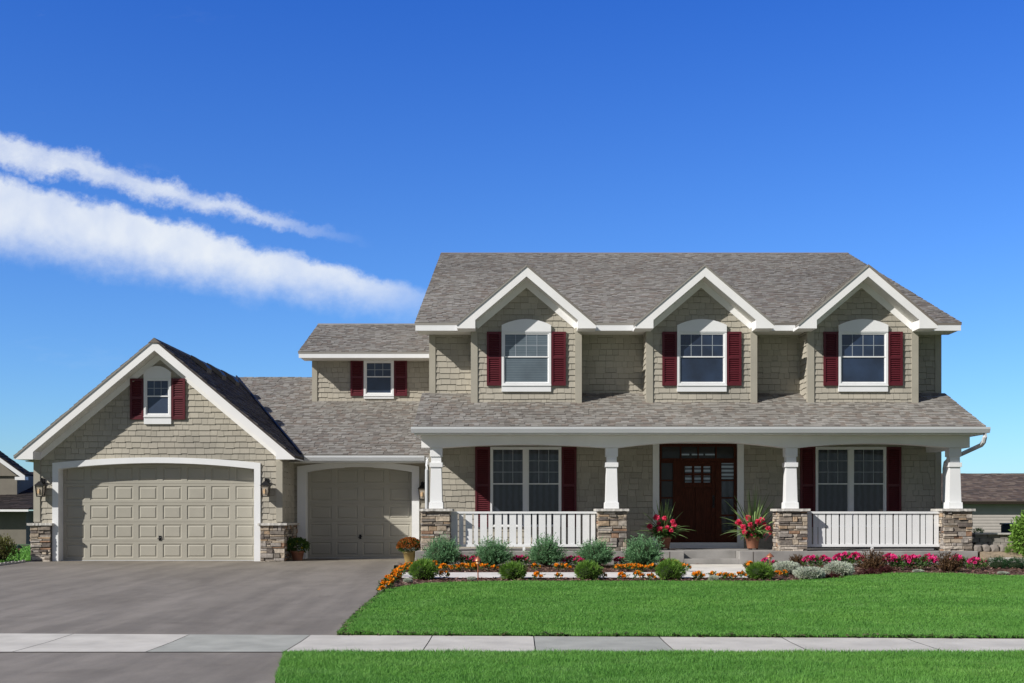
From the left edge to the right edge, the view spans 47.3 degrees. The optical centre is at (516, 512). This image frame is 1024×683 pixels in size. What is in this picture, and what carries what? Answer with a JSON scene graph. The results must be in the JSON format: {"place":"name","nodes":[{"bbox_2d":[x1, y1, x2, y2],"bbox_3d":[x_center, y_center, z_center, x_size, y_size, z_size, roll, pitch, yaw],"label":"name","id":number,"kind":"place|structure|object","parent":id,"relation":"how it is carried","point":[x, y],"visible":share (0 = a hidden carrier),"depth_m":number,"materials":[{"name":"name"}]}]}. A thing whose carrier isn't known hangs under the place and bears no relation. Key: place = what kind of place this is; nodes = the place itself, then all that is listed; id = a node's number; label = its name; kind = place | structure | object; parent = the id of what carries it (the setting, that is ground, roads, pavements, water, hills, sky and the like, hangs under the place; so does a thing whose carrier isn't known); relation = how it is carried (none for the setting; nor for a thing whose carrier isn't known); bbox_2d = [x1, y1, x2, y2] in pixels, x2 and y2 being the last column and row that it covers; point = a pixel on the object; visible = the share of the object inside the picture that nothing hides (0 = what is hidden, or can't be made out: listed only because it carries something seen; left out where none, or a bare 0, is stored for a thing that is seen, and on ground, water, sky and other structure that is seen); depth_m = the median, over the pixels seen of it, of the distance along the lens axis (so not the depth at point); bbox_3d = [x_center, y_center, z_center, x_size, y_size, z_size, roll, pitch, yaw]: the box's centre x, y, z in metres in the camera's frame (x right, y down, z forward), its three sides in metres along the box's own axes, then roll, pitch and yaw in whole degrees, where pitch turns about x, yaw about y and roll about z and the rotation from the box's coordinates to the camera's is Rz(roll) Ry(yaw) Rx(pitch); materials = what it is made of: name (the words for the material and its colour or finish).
{"place":"outdoors","nodes":[
{"label":"outdoors","id":0,"kind":"place"},
{"bbox_2d":[0,545,30,562],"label":"grass","id":1,"kind":"structure","parent":0,"point":[24,553],"depth_m":32.55,"materials":[{"name":"green plant"}]},
{"bbox_2d":[0,633,70,651],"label":"pavement","id":2,"kind":"structure","parent":0,"point":[10,642],"depth_m":13.72,"materials":[{"name":"grey concrete"}]},
{"bbox_2d":[14,634,188,651],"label":"pavement","id":3,"kind":"structure","parent":0,"point":[108,642],"depth_m":13.34,"materials":[{"name":"grey concrete"}]},
{"bbox_2d":[0,652,281,682],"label":"driveway apron","id":4,"kind":"object","parent":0,"point":[138,667],"visible":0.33,"depth_m":11.33,"materials":[{"name":"concrete"}]},
{"bbox_2d":[0,558,414,635],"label":"driveway","id":5,"kind":"structure","parent":0,"point":[318,596],"depth_m":19.60,"materials":[{"name":"concrete"}]},
{"bbox_2d":[0,560,25,565],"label":"garden edging","id":6,"kind":"object","parent":5,"relation":"on","point":[12,562],"visible":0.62,"depth_m":28.06,"materials":[{"name":"stone"}]},
{"bbox_2d":[286,537,309,560],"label":"potted plant","id":7,"kind":"object","parent":5,"relation":"on","point":[297,554],"visible":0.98,"depth_m":29.78,"materials":[{"name":"green plant"}]},
{"bbox_2d":[396,537,420,561],"bbox_3d":[-2.656,0.897,28.899,0.674,0.634,0.668,0,0,0],"label":"potted chrysanthemum","id":8,"kind":"object","parent":5,"relation":"on","point":[414,544],"visible":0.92,"depth_m":28.75,"materials":[{"name":"orange plant"}]},
{"bbox_2d":[147,634,308,651],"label":"pavement","id":9,"kind":"structure","parent":0,"point":[228,643],"depth_m":13.34,"materials":[{"name":"grey concrete"}]},
{"bbox_2d":[287,635,430,651],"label":"pavement","id":10,"kind":"structure","parent":0,"point":[363,642],"depth_m":13.44,"materials":[{"name":"grey concrete"}]},
{"bbox_2d":[423,636,534,652],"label":"pavement","id":11,"kind":"structure","parent":0,"point":[500,643],"depth_m":13.34,"materials":[{"name":"grey concrete"}]},
{"bbox_2d":[13,635,945,651],"bbox_3d":[6.450,1.497,13.522,41.300,0.021,2.244,0,0,0],"label":"pavement base","id":12,"kind":"object","parent":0,"point":[428,642],"depth_m":13.42,"materials":[{"name":"grey concrete"}]},
{"bbox_2d":[0,0,1023,510],"label":"sky","id":13,"kind":"structure","parent":0,"point":[218,182],"materials":[{"name":"blue"}]},
{"bbox_2d":[13,544,1023,682],"bbox_3d":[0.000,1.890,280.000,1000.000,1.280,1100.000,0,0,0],"label":"ground","id":14,"kind":"structure","parent":0,"point":[395,566],"depth_m":14.35,"materials":[{"name":"plant"}]},
{"bbox_2d":[0,451,33,543],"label":"neighbour house","id":15,"kind":"structure","parent":14,"relation":"on","point":[16,495],"depth_m":50.80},
{"bbox_2d":[336,590,383,633],"bbox_3d":[-2.250,1.400,17.113,0.216,0.166,6.023,0,0,-2],"label":"thatch","id":16,"kind":"object","parent":14,"relation":"on","point":[355,613],"visible":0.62,"depth_m":16.10,"materials":[{"name":"green plant"}]},
{"bbox_2d":[13,253,990,564],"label":"house","id":17,"kind":"structure","parent":14,"relation":"on","point":[519,401],"depth_m":29.77,"materials":[{"name":"paint"}]},
{"bbox_2d":[143,366,171,423],"bbox_3d":[-9.047,-2.967,29.455,0.693,1.458,0.090,0,0,0],"label":"window","id":18,"kind":"structure","parent":17,"relation":"in","point":[157,379],"depth_m":29.45,"materials":[{"name":"white paint"}]},
{"bbox_2d":[63,463,253,560],"bbox_3d":[-9.083,-0.299,29.780,4.929,3.028,0.100,0,0,0],"label":"garage door","id":19,"kind":"structure","parent":17,"relation":"in","point":[160,511],"depth_m":29.77,"materials":[{"name":"paint"}]},
{"bbox_2d":[308,468,411,557],"bbox_3d":[-4.200,-0.299,31.380,2.818,3.028,0.100,0,0,0],"label":"garage door","id":20,"kind":"structure","parent":17,"relation":"in","point":[353,512],"depth_m":31.37,"materials":[{"name":"paint"}]},
{"bbox_2d":[363,361,393,398],"bbox_3d":[-4.116,-3.980,34.857,0.903,1.150,0.087,0,0,0],"label":"window","id":21,"kind":"structure","parent":17,"relation":"in","point":[378,375],"depth_m":34.86,"materials":[{"name":"glass"}]},
{"bbox_2d":[490,447,560,526],"bbox_3d":[0.226,-0.667,29.963,1.815,2.051,0.075,0,0,0],"label":"window","id":22,"kind":"structure","parent":17,"relation":"in","point":[521,478],"depth_m":29.96,"materials":[{"name":"grey glass"}]},
{"bbox_2d":[501,319,550,391],"bbox_3d":[0.232,-3.926,29.155,1.238,1.803,0.090,0,0,0],"label":"window","id":23,"kind":"structure","parent":17,"relation":"in","point":[526,343],"depth_m":29.16,"materials":[{"name":"white glass"}]},
{"bbox_2d":[632,500,694,549],"bbox_3d":[3.600,0.268,28.806,1.327,1.264,1.024,0,0,-28],"label":"potted geranium","id":24,"kind":"object","parent":17,"relation":"on","point":[665,529],"visible":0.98,"depth_m":28.61,"materials":[{"name":"plant"}]},
{"bbox_2d":[680,461,715,541],"bbox_3d":[4.641,-0.293,30.033,0.923,2.080,0.135,0,0,0],"label":"door","id":25,"kind":"structure","parent":17,"relation":"in","point":[697,494],"depth_m":30.04,"materials":[{"name":"brown wood"}]},
{"bbox_2d":[677,319,726,391],"bbox_3d":[4.605,-3.926,29.155,1.238,1.803,0.090,0,0,0],"label":"window","id":26,"kind":"structure","parent":17,"relation":"in","point":[701,343],"depth_m":29.16,"materials":[{"name":"glass"}]},
{"bbox_2d":[721,484,774,549],"bbox_3d":[5.895,0.091,28.755,1.936,1.618,1.643,0,0,0],"label":"potted geranium","id":27,"kind":"object","parent":17,"relation":"on","point":[753,530],"visible":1,"depth_m":28.62,"materials":[{"name":"plant"}]},
{"bbox_2d":[816,447,885,526],"bbox_3d":[8.544,-0.667,29.963,1.805,2.051,0.075,0,0,0],"label":"window","id":28,"kind":"structure","parent":17,"relation":"in","point":[847,478],"depth_m":29.96,"materials":[{"name":"glass"}]},
{"bbox_2d":[838,319,887,391],"bbox_3d":[8.623,-3.926,29.155,1.238,1.803,0.090,0,0,0],"label":"window","id":29,"kind":"structure","parent":17,"relation":"in","point":[862,343],"depth_m":29.16,"materials":[{"name":"glass"}]},
{"bbox_2d":[345,630,1022,637],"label":"thatch","id":30,"kind":"object","parent":14,"relation":"on","point":[731,634],"visible":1,"depth_m":13.94,"materials":[{"name":"plant"}]},
{"bbox_2d":[941,473,1023,532],"bbox_3d":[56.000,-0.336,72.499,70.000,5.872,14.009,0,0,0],"label":"neighbour house","id":31,"kind":"structure","parent":14,"relation":"on","point":[994,500],"depth_m":66.22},
{"bbox_2d":[1000,523,1016,532],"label":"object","id":32,"kind":"object","parent":31,"relation":"in","point":[1005,527],"visible":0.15,"depth_m":29.60,"materials":[{"name":"metal"}]},
{"bbox_2d":[395,564,745,577],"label":"walkway","id":33,"kind":"structure","parent":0,"point":[721,568],"depth_m":24.47,"materials":[{"name":"concrete"}]},
{"bbox_2d":[534,636,671,651],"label":"pavement","id":34,"kind":"structure","parent":0,"point":[625,644],"depth_m":13.34,"materials":[{"name":"grey concrete"}]},
{"bbox_2d":[274,646,1023,682],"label":"lawn","id":35,"kind":"structure","parent":0,"point":[620,670],"depth_m":10.99,"materials":[{"name":"plant"}]},
{"bbox_2d":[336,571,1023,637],"bbox_3d":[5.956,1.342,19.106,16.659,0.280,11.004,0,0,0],"label":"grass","id":36,"kind":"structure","parent":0,"point":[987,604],"depth_m":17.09,"materials":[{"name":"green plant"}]},
{"bbox_2d":[385,563,1023,589],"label":"mulch bed","id":37,"kind":"object","parent":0,"point":[638,579],"visible":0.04,"depth_m":25.06,"materials":[{"name":"brown soil"}]},
{"bbox_2d":[378,578,392,589],"bbox_3d":[-2.311,1.251,20.425,0.250,0.226,0.261,0,0,-19],"label":"marigold","id":38,"kind":"object","parent":37,"relation":"on","point":[384,582],"visible":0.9,"depth_m":20.38,"materials":[{"name":"orange plant"}]},
{"bbox_2d":[388,572,401,581],"bbox_3d":[-2.350,1.230,22.321,0.309,0.213,0.271,0,0,-28],"label":"marigold","id":39,"kind":"object","parent":37,"relation":"on","point":[397,576],"visible":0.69,"depth_m":22.28,"materials":[{"name":"orange plant"}]},
{"bbox_2d":[407,556,439,579],"bbox_3d":[-1.836,1.078,23.009,0.660,0.478,0.635,0,0,0],"label":"dwarf conifer","id":40,"kind":"object","parent":37,"relation":"on","point":[422,569],"visible":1,"depth_m":22.86,"materials":[{"name":"green plant"}]},
{"bbox_2d":[419,531,464,564],"bbox_3d":[-1.675,0.800,26.807,1.032,0.820,1.056,0,0,33],"label":"blue green shrub","id":41,"kind":"object","parent":37,"relation":"on","point":[443,551],"visible":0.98,"depth_m":26.62,"materials":[{"name":"green plant"}]},
{"bbox_2d":[437,563,447,570],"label":"marigold","id":42,"kind":"object","parent":37,"relation":"on","point":[442,565],"visible":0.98,"depth_m":25.15,"materials":[{"name":"orange plant"}]},
{"bbox_2d":[438,570,449,577],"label":"marigold","id":43,"kind":"object","parent":37,"relation":"on","point":[441,572],"visible":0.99,"depth_m":23.03,"materials":[{"name":"orange plant"}]},
{"bbox_2d":[450,564,460,571],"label":"marigold","id":44,"kind":"object","parent":37,"relation":"on","point":[452,566],"visible":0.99,"depth_m":25.16,"materials":[{"name":"orange plant"}]},
{"bbox_2d":[465,563,476,571],"bbox_3d":[-0.979,1.174,25.358,0.308,0.212,0.270,0,0,-28],"label":"marigold","id":45,"kind":"object","parent":37,"relation":"on","point":[472,565],"visible":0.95,"depth_m":25.32,"materials":[{"name":"orange plant"}]},
{"bbox_2d":[475,556,480,579],"bbox_3d":[-0.769,1.081,23.073,0.140,0.480,0.138,0,0,0],"label":"path light","id":46,"kind":"object","parent":37,"relation":"on","point":[477,559],"visible":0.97,"depth_m":23.07,"materials":[{"name":"orange metal"}]},
{"bbox_2d":[480,562,490,569],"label":"marigold","id":47,"kind":"object","parent":37,"relation":"on","point":[487,565],"visible":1,"depth_m":25.34,"materials":[{"name":"orange plant"}]},
{"bbox_2d":[469,535,515,565],"bbox_3d":[-0.550,0.847,26.784,1.067,0.739,1.093,0,0,39],"label":"blue green shrub","id":48,"kind":"object","parent":37,"relation":"on","point":[495,553],"visible":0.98,"depth_m":26.61,"materials":[{"name":"green plant"}]},
{"bbox_2d":[498,560,526,579],"bbox_3d":[-0.092,1.109,22.985,0.631,0.435,0.614,0,0,-30],"label":"dwarf conifer","id":49,"kind":"object","parent":37,"relation":"on","point":[511,570],"visible":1,"depth_m":22.86,"materials":[{"name":"green plant"}]},
{"bbox_2d":[511,555,524,563],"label":"pink flower clump","id":50,"kind":"object","parent":37,"relation":"on","point":[516,558],"visible":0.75,"depth_m":26.83,"materials":[{"name":"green plant"}]},
{"bbox_2d":[532,571,544,579],"bbox_3d":[0.412,1.230,22.947,0.238,0.188,0.272,0,0,-43],"label":"marigold","id":51,"kind":"object","parent":37,"relation":"on","point":[536,574],"visible":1,"depth_m":22.91,"materials":[{"name":"orange plant"}]},
{"bbox_2d":[523,532,568,565],"bbox_3d":[0.684,0.814,26.795,1.085,0.791,1.066,0,0,31],"label":"blue green shrub","id":52,"kind":"object","parent":37,"relation":"on","point":[545,553],"visible":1,"depth_m":26.62,"materials":[{"name":"green plant"}]},
{"bbox_2d":[560,556,572,565],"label":"pink flower clump","id":53,"kind":"object","parent":37,"relation":"on","point":[563,560],"visible":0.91,"depth_m":26.84,"materials":[{"name":"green plant"}]},
{"bbox_2d":[573,556,584,564],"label":"pink flower clump","id":54,"kind":"object","parent":37,"relation":"on","point":[575,559],"visible":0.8,"depth_m":26.63,"materials":[{"name":"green plant"}]},
{"bbox_2d":[573,558,603,579],"bbox_3d":[1.380,1.105,22.984,0.669,0.436,0.589,0,0,29],"label":"dwarf conifer","id":55,"kind":"object","parent":37,"relation":"on","point":[584,569],"visible":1,"depth_m":22.87,"materials":[{"name":"green plant"}]},
{"bbox_2d":[572,537,616,564],"bbox_3d":[1.769,0.839,26.773,1.020,0.747,1.051,0,0,-11],"label":"blue green shrub","id":56,"kind":"object","parent":37,"relation":"on","point":[599,553],"visible":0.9,"depth_m":26.61,"materials":[{"name":"green plant"}]},
{"bbox_2d":[613,556,625,563],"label":"pink flower clump","id":57,"kind":"object","parent":37,"relation":"on","point":[616,559],"visible":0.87,"depth_m":27.01,"materials":[{"name":"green plant"}]},
{"bbox_2d":[617,572,630,579],"bbox_3d":[2.069,1.230,22.819,0.245,0.193,0.279,0,0,-10],"label":"marigold","id":58,"kind":"object","parent":37,"relation":"on","point":[621,574],"visible":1,"depth_m":22.79,"materials":[{"name":"orange plant"}]},
{"bbox_2d":[631,563,643,570],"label":"marigold","id":59,"kind":"object","parent":37,"relation":"on","point":[638,565],"visible":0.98,"depth_m":25.16,"materials":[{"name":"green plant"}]},
{"bbox_2d":[632,570,645,578],"bbox_3d":[2.384,1.219,22.809,0.288,0.226,0.302,0,0,-4],"label":"marigold","id":60,"kind":"object","parent":37,"relation":"on","point":[638,573],"visible":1,"depth_m":22.81,"materials":[{"name":"orange plant"}]},
{"bbox_2d":[620,533,665,564],"bbox_3d":[2.880,0.809,26.804,1.068,0.809,1.096,0,0,-5],"label":"blue green shrub","id":61,"kind":"object","parent":37,"relation":"on","point":[641,552],"visible":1,"depth_m":26.61,"materials":[{"name":"green plant"}]},
{"bbox_2d":[654,557,686,579],"bbox_3d":[3.009,1.080,23.009,0.690,0.472,0.635,0,0,-1],"label":"dwarf conifer","id":62,"kind":"object","parent":37,"relation":"on","point":[670,571],"visible":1,"depth_m":22.86,"materials":[{"name":"green plant"}]},
{"bbox_2d":[691,571,702,579],"bbox_3d":[3.508,1.215,22.823,0.241,0.209,0.230,0,0,0],"label":"marigold","id":63,"kind":"object","parent":37,"relation":"on","point":[694,573],"visible":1,"depth_m":22.80,"materials":[{"name":"orange plant"}]},
{"bbox_2d":[708,575,719,580],"bbox_3d":[3.792,1.253,22.565,0.230,0.135,0.240,0,0,-22],"label":"silver mound","id":64,"kind":"object","parent":37,"relation":"on","point":[713,577],"visible":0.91,"depth_m":22.51,"materials":[{"name":"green plant"}]},
{"bbox_2d":[736,570,748,578],"bbox_3d":[4.418,1.208,22.949,0.241,0.218,0.252,0,0,-23],"label":"marigold","id":65,"kind":"object","parent":37,"relation":"on","point":[741,573],"visible":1,"depth_m":22.92,"materials":[{"name":"orange plant"}]},
{"bbox_2d":[744,561,775,579],"bbox_3d":[4.753,1.114,22.985,0.631,0.424,0.698,0,0,-31],"label":"dwarf conifer","id":66,"kind":"object","parent":37,"relation":"on","point":[762,570],"visible":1,"depth_m":22.85,"materials":[{"name":"green plant"}]},
{"bbox_2d":[772,561,800,573],"bbox_3d":[5.622,1.133,24.439,0.645,0.306,0.681,0,0,0],"label":"silver mound","id":67,"kind":"object","parent":37,"relation":"on","point":[790,567],"visible":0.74,"depth_m":24.30,"materials":[{"name":"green plant"}]},
{"bbox_2d":[789,554,807,564],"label":"barberry bush","id":68,"kind":"object","parent":37,"relation":"on","point":[796,558],"visible":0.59,"depth_m":27.15,"materials":[{"name":"brown plant"}]},
{"bbox_2d":[792,566,825,578],"bbox_3d":[5.736,1.169,22.943,0.677,0.289,0.704,0,0,-7],"label":"silver mound","id":69,"kind":"object","parent":37,"relation":"on","point":[806,573],"visible":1,"depth_m":22.80,"materials":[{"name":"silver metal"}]},
{"bbox_2d":[801,555,817,565],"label":"pink flower clump","id":70,"kind":"object","parent":37,"relation":"on","point":[804,560],"visible":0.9,"depth_m":26.49,"materials":[{"name":"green plant"}]},
{"bbox_2d":[807,555,823,567],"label":"pink flower clump","id":71,"kind":"object","parent":37,"relation":"on","point":[812,558],"visible":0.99,"depth_m":26.30,"materials":[{"name":"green plant"}]},
{"bbox_2d":[818,554,831,564],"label":"pink flower clump","id":72,"kind":"object","parent":37,"relation":"on","point":[827,559],"visible":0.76,"depth_m":26.60,"materials":[{"name":"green plant"}]},
{"bbox_2d":[823,570,844,578],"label":"barberry bush","id":73,"kind":"object","parent":37,"relation":"on","point":[831,575],"visible":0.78,"depth_m":23.01,"materials":[{"name":"red plant"}]},
{"bbox_2d":[823,560,854,575],"bbox_3d":[6.559,1.127,23.889,0.659,0.338,0.695,0,0,-15],"label":"silver mound","id":74,"kind":"object","parent":37,"relation":"on","point":[838,569],"visible":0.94,"depth_m":23.72,"materials":[{"name":"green plant"}]},
{"bbox_2d":[832,553,848,562],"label":"pink flower clump","id":75,"kind":"object","parent":37,"relation":"on","point":[840,557],"visible":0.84,"depth_m":26.82,"materials":[{"name":"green plant"}]},
{"bbox_2d":[839,551,854,565],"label":"pink flower clump","id":76,"kind":"object","parent":37,"relation":"on","point":[846,554],"visible":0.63,"depth_m":26.98,"materials":[{"name":"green plant"}]},
{"bbox_2d":[847,551,862,564],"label":"pink flower clump","id":77,"kind":"object","parent":37,"relation":"on","point":[856,555],"visible":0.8,"depth_m":26.61,"materials":[{"name":"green plant"}]},
{"bbox_2d":[855,567,882,574],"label":"barberry bush","id":78,"kind":"object","parent":37,"relation":"on","point":[870,571],"visible":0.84,"depth_m":24.09,"materials":[{"name":"red plant"}]},
{"bbox_2d":[857,548,890,569],"bbox_3d":[7.833,1.019,25.699,0.715,0.521,0.701,0,0,33],"label":"barberry bush","id":79,"kind":"object","parent":37,"relation":"on","point":[870,562],"visible":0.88,"depth_m":25.60,"materials":[{"name":"brown plant"}]},
{"bbox_2d":[873,565,899,572],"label":"barberry bush","id":80,"kind":"object","parent":37,"relation":"on","point":[886,568],"visible":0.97,"depth_m":24.98,"materials":[{"name":"red plant"}]},
{"bbox_2d":[882,552,899,567],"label":"pink flower clump","id":81,"kind":"object","parent":37,"relation":"on","point":[888,555],"visible":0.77,"depth_m":25.79,"materials":[{"name":"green plant"}]},
{"bbox_2d":[889,554,907,569],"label":"pink flower clump","id":82,"kind":"object","parent":37,"relation":"on","point":[895,558],"visible":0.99,"depth_m":25.63,"materials":[{"name":"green plant"}]},
{"bbox_2d":[900,554,914,568],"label":"pink flower clump","id":83,"kind":"object","parent":37,"relation":"on","point":[905,556],"visible":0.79,"depth_m":25.77,"materials":[{"name":"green plant"}]},
{"bbox_2d":[905,554,925,568],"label":"pink flower clump","id":84,"kind":"object","parent":37,"relation":"on","point":[914,556],"visible":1,"depth_m":25.64,"materials":[{"name":"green plant"}]},
{"bbox_2d":[915,554,931,569],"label":"pink flower clump","id":85,"kind":"object","parent":37,"relation":"on","point":[924,557],"visible":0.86,"depth_m":25.80,"materials":[{"name":"green plant"}]},
{"bbox_2d":[922,553,938,567],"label":"pink flower clump","id":86,"kind":"object","parent":37,"relation":"on","point":[933,558],"visible":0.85,"depth_m":25.89,"materials":[{"name":"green plant"}]},
{"bbox_2d":[934,551,963,571],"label":"barberry bush","id":87,"kind":"object","parent":37,"relation":"on","point":[946,563],"visible":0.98,"depth_m":25.12,"materials":[{"name":"brown plant"}]},
{"bbox_2d":[957,556,969,568],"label":"pink flower clump","id":88,"kind":"object","parent":37,"relation":"on","point":[964,559],"visible":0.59,"depth_m":26.13,"materials":[{"name":"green plant"}]},
{"bbox_2d":[966,556,984,568],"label":"pink flower clump","id":89,"kind":"object","parent":37,"relation":"on","point":[973,560],"visible":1,"depth_m":25.65,"materials":[{"name":"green plant"}]},
{"bbox_2d":[984,556,1007,568],"bbox_3d":[10.835,1.104,26.379,0.610,0.340,0.635,0,0,0],"label":"juniper","id":90,"kind":"object","parent":37,"relation":"on","point":[997,563],"visible":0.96,"depth_m":26.31,"materials":[{"name":"green plant"}]},
{"bbox_2d":[1005,556,1023,568],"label":"juniper","id":91,"kind":"object","parent":37,"relation":"on","point":[1016,563],"visible":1,"depth_m":26.15,"materials":[{"name":"green plant"}]},
{"bbox_2d":[1007,509,1023,557],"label":"leafy bush","id":92,"kind":"object","parent":37,"relation":"on","point":[1017,533],"visible":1,"depth_m":27.30,"materials":[{"name":"green plant"}]},
{"bbox_2d":[660,637,803,651],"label":"pavement","id":93,"kind":"structure","parent":0,"point":[714,644],"depth_m":13.34,"materials":[{"name":"grey concrete"}]},
{"bbox_2d":[782,637,936,652],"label":"pavement","id":94,"kind":"structure","parent":0,"point":[870,644],"depth_m":13.24,"materials":[{"name":"grey concrete"}]},
{"bbox_2d":[907,638,1023,651],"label":"pavement","id":95,"kind":"structure","parent":0,"point":[959,644],"depth_m":13.34,"materials":[{"name":"grey concrete"}]},
{"bbox_2d":[972,544,1023,565],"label":"terrace","id":96,"kind":"structure","parent":0,"point":[983,555],"depth_m":27.45,"materials":[{"name":"stone"}]},
{"bbox_2d":[972,545,981,552],"bbox_3d":[10.900,0.851,27.699,0.207,0.200,0.216,0,0,0],"label":"boulder","id":97,"kind":"object","parent":96,"relation":"on","point":[978,548],"visible":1,"depth_m":27.61,"materials":[{"name":"stone"}]},
{"bbox_2d":[982,544,990,551],"bbox_3d":[11.099,0.839,27.694,0.196,0.196,0.204,0,0,0],"label":"boulder","id":98,"kind":"object","parent":96,"relation":"on","point":[986,548],"visible":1,"depth_m":27.61,"materials":[{"name":"stone"}]},
{"bbox_2d":[990,544,998,551],"bbox_3d":[11.296,0.845,27.704,0.210,0.202,0.206,0,0,0],"label":"boulder","id":99,"kind":"object","parent":96,"relation":"on","point":[995,548],"visible":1,"depth_m":27.62,"materials":[{"name":"stone"}]},
{"bbox_2d":[972,533,1018,544],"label":"retaining wall","id":100,"kind":"structure","parent":96,"relation":"on","point":[989,538],"depth_m":28.06,"materials":[{"name":"stone"}]},
{"bbox_2d":[999,544,1007,551],"bbox_3d":[11.498,0.846,27.696,0.185,0.210,0.209,0,0,0],"label":"boulder","id":101,"kind":"object","parent":96,"relation":"on","point":[1002,547],"visible":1,"depth_m":27.61,"materials":[{"name":"stone"}]},
{"bbox_2d":[1004,545,1017,554],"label":"leafy bush","id":102,"kind":"object","parent":96,"relation":"on","point":[1009,548],"visible":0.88,"depth_m":27.48,"materials":[{"name":"green plant"}]},
{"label":"side lawn","id":103,"kind":"structure","parent":0,"visible":0},
{"bbox_2d":[0,533,19,560],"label":"leafy bush","id":104,"kind":"object","parent":103,"relation":"on","point":[6,548],"visible":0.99,"depth_m":28.98,"materials":[{"name":"green plant"}]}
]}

